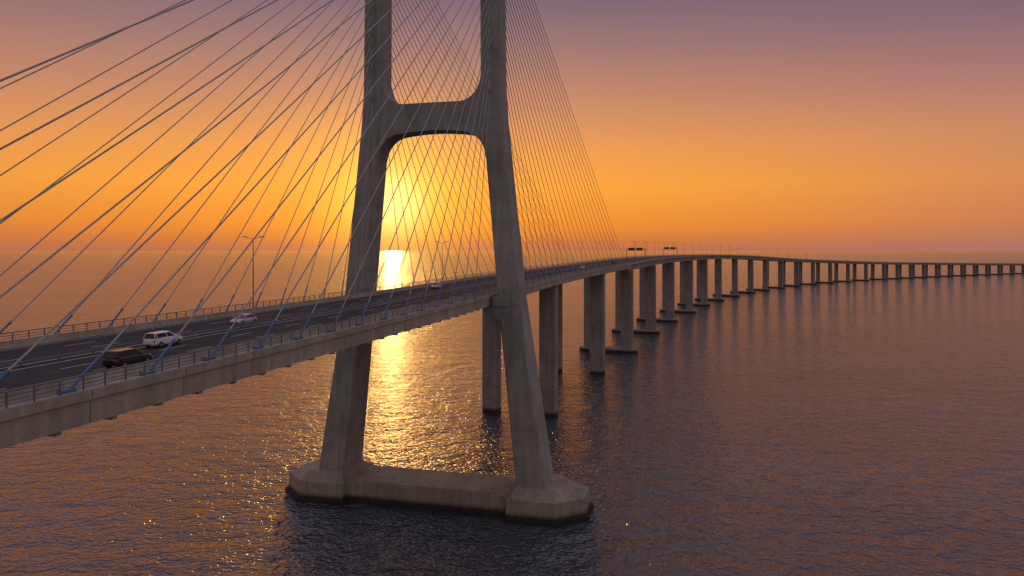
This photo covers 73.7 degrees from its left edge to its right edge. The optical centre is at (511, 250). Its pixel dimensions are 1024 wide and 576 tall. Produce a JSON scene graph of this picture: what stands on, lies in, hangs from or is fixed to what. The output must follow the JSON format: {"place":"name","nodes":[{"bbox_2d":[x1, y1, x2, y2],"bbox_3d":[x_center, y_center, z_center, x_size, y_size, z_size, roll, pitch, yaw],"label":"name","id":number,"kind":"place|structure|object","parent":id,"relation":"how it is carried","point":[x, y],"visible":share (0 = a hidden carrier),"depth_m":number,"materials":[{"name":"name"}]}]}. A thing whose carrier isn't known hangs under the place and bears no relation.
{"place":"outdoors","nodes":[
{"label":"outdoors","id":0,"kind":"place"},
{"bbox_2d":[0,251,1023,575],"bbox_3d":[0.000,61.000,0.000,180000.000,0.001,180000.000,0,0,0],"label":"water","id":1,"kind":"structure","parent":0,"point":[824,427],"depth_m":221.39,"materials":[{"name":"grey liquid"}]},
{"bbox_2d":[0,0,1023,526],"bbox_3d":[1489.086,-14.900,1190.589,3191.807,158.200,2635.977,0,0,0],"label":"cable stayed bridge","id":2,"kind":"structure","parent":1,"relation":"in","point":[54,384],"depth_m":159.36,"materials":[{"name":"concrete"}]},
{"bbox_2d":[101,348,152,367],"bbox_3d":[-35.528,9.891,63.195,2.160,1.640,4.430,0,0,14],"label":"car","id":3,"kind":"object","parent":2,"relation":"on","point":[122,357],"visible":0.9,"depth_m":61.86,"materials":[{"name":"black paint"}]},
{"bbox_2d":[143,331,182,347],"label":"car","id":4,"kind":"object","parent":2,"relation":"on","point":[160,339],"visible":0.99,"depth_m":75.27,"materials":[{"name":"white paint"}]},
{"bbox_2d":[229,313,257,324],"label":"car","id":5,"kind":"object","parent":2,"relation":"on","point":[245,318],"visible":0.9,"depth_m":98.12,"materials":[{"name":"silver metal"}]},
{"bbox_2d":[242,236,264,307],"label":"street lamp","id":6,"kind":"object","parent":2,"relation":"on","point":[253,269],"visible":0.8,"depth_m":121.00,"materials":[{"name":"metal"}]},
{"bbox_2d":[431,282,441,288],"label":"car","id":7,"kind":"object","parent":2,"relation":"on","point":[437,285],"visible":0.88,"depth_m":186.38,"materials":[{"name":"silver metal"}]},
{"bbox_2d":[626,248,642,260],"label":"sign gantry","id":8,"kind":"object","parent":2,"relation":"on","point":[633,249],"visible":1,"depth_m":467.59,"materials":[{"name":"metal"}]},
{"bbox_2d":[0,0,1023,250],"label":"sky","id":9,"kind":"structure","parent":0,"point":[739,125],"materials":[{"name":"orange"}]}
]}

